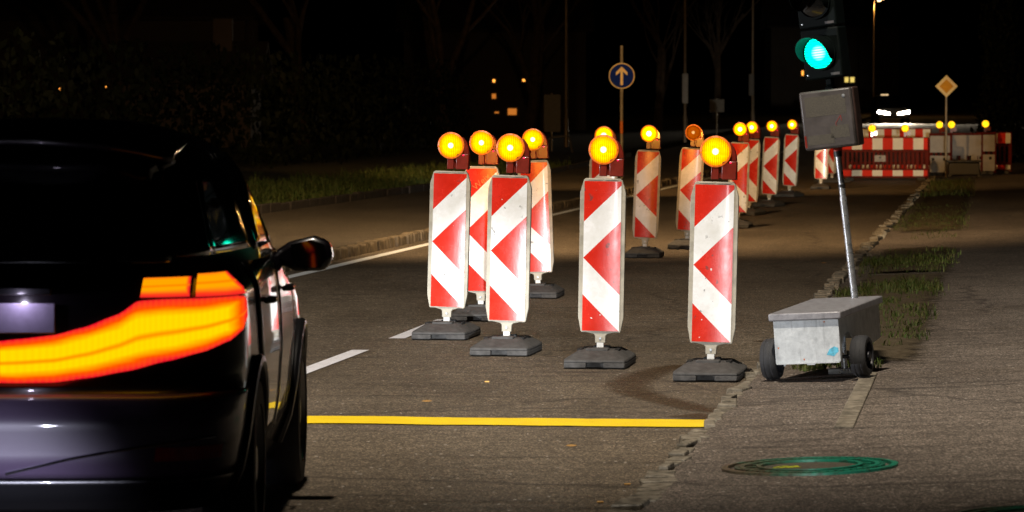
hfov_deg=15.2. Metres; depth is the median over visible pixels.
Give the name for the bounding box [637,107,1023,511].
pavement
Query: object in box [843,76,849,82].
window
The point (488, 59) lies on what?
house
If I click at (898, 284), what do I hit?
verge grass
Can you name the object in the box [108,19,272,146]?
house
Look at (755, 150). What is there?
guide beacon
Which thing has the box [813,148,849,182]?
guide beacon
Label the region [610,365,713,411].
wet stain
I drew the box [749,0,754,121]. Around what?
street lamp
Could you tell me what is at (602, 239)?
guide beacon
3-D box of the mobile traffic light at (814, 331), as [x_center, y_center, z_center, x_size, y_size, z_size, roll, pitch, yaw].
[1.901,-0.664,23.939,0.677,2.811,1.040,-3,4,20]
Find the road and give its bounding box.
[161,107,974,511]
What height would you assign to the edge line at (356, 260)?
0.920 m
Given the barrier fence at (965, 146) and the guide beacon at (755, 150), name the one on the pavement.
the barrier fence at (965, 146)
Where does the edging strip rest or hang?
on the pavement
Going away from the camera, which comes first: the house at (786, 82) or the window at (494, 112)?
the window at (494, 112)
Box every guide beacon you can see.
[411,132,480,339]
[450,130,499,320]
[470,133,541,355]
[518,129,564,297]
[564,135,635,367]
[589,126,617,178]
[625,125,663,257]
[667,124,703,248]
[673,136,747,380]
[728,122,752,227]
[740,121,765,214]
[753,121,784,206]
[774,120,803,196]
[810,149,830,188]
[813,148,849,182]
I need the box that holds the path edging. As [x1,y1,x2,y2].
[257,152,630,213]
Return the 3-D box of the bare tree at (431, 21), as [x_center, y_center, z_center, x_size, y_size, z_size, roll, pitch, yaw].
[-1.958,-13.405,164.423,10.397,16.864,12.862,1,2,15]
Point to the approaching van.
(887, 106)
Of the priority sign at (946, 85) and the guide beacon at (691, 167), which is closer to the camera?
the guide beacon at (691, 167)
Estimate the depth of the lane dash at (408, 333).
29.25 m
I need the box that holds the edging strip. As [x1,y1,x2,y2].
[834,372,876,428]
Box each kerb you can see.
[282,169,710,271]
[606,176,935,511]
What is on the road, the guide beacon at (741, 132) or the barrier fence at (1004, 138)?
the guide beacon at (741, 132)
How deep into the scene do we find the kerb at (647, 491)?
20.88 m
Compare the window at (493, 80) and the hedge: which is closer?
the hedge
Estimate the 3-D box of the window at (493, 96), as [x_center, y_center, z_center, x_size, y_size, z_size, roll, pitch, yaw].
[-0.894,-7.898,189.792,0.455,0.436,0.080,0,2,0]
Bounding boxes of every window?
[489,92,498,100]
[490,77,497,83]
[492,110,500,114]
[505,106,518,116]
[520,77,525,83]
[800,70,804,76]
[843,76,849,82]
[849,76,855,82]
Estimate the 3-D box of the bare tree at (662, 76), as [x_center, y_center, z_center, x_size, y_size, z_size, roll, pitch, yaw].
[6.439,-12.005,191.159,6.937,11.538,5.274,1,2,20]
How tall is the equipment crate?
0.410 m
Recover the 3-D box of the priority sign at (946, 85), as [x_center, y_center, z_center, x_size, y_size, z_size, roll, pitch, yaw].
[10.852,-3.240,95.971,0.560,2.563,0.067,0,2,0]
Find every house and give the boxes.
[0,0,267,118]
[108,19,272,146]
[395,0,593,129]
[759,0,904,107]
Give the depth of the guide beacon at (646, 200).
44.73 m
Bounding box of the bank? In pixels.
[221,147,590,201]
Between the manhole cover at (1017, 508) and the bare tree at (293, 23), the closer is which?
the manhole cover at (1017, 508)
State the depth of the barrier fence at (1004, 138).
98.94 m
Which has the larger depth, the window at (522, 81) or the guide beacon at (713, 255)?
the window at (522, 81)
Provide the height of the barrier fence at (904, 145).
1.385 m
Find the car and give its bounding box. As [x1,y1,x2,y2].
[0,117,332,511]
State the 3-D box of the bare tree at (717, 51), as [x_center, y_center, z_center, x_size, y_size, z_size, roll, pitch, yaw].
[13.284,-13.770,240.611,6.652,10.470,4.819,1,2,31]
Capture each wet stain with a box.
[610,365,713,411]
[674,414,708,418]
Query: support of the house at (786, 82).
on the ground at (636, 121)
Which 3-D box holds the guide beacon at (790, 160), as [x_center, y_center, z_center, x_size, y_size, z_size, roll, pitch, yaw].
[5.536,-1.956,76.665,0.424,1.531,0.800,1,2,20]
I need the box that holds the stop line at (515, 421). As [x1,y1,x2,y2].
[307,416,703,426]
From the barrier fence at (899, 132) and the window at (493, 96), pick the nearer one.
the barrier fence at (899, 132)
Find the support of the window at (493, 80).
in the house at (488, 59)
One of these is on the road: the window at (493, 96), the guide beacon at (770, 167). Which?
the guide beacon at (770, 167)
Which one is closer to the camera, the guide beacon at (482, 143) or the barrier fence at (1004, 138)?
the guide beacon at (482, 143)
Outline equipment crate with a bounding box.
[946,160,981,176]
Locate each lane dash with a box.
[306,350,367,372]
[390,319,442,337]
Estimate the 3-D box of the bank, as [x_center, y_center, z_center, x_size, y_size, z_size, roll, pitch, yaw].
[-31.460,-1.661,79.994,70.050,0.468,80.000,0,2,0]
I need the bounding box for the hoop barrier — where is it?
[548,135,572,152]
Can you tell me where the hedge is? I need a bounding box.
[0,26,477,168]
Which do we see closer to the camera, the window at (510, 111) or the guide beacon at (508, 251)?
the guide beacon at (508, 251)
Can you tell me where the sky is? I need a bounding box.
[258,0,1023,107]
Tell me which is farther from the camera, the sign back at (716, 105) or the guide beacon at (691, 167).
the sign back at (716, 105)
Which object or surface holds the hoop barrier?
on the bank
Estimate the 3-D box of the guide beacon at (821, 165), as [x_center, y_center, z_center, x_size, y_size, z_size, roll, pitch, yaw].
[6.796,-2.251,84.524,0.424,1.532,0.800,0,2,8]
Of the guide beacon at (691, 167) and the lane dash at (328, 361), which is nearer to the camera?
the lane dash at (328, 361)
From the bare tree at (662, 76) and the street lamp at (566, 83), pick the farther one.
the bare tree at (662, 76)
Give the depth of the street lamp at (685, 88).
149.78 m
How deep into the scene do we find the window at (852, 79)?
329.58 m
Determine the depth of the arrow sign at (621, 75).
89.90 m
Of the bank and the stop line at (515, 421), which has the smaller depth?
the stop line at (515, 421)
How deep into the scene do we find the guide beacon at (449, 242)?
28.77 m
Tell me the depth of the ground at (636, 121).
209.57 m
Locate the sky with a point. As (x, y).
(938, 39)
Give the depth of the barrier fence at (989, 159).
97.92 m
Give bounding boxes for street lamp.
[564,0,567,146]
[682,0,687,141]
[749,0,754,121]
[872,0,880,99]
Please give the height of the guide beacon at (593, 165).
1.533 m
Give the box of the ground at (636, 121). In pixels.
[261,108,870,247]
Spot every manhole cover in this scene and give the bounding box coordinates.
[721,456,897,475]
[958,505,1023,511]
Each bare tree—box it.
[248,0,309,144]
[416,0,496,134]
[630,0,695,130]
[666,0,758,118]
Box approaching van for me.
[870,94,909,122]
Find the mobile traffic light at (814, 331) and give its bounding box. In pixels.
[759,0,882,379]
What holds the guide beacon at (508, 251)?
on the road
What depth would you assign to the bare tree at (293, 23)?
149.67 m
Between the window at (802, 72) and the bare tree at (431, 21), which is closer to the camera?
the bare tree at (431, 21)
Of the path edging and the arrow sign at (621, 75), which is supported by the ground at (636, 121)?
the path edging
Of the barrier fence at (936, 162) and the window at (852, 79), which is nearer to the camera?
the barrier fence at (936, 162)
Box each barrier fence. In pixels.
[841,124,928,180]
[846,128,930,167]
[929,121,953,175]
[944,121,982,172]
[977,120,995,173]
[993,132,1011,173]
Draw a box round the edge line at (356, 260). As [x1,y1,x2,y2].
[288,143,804,277]
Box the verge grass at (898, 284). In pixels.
[788,176,976,371]
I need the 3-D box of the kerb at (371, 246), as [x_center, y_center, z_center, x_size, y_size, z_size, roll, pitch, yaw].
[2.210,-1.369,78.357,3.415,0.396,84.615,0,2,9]
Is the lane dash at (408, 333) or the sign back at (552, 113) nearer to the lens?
the lane dash at (408, 333)
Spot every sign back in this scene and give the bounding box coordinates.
[544,93,560,150]
[710,98,723,135]
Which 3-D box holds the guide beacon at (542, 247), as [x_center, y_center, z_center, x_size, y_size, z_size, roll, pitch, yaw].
[0.244,-0.400,35.144,0.424,1.532,0.800,0,2,6]
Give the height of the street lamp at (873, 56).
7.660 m
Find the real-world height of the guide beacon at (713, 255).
1.533 m
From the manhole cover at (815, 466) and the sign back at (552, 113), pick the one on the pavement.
the manhole cover at (815, 466)
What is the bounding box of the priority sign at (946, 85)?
[936,75,956,177]
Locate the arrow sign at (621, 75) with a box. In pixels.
[609,46,634,178]
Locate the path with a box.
[261,106,913,250]
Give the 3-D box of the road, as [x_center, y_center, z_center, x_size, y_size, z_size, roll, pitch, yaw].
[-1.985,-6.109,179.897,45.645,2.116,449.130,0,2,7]
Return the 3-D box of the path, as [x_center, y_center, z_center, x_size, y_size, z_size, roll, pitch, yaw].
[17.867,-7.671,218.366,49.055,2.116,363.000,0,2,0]

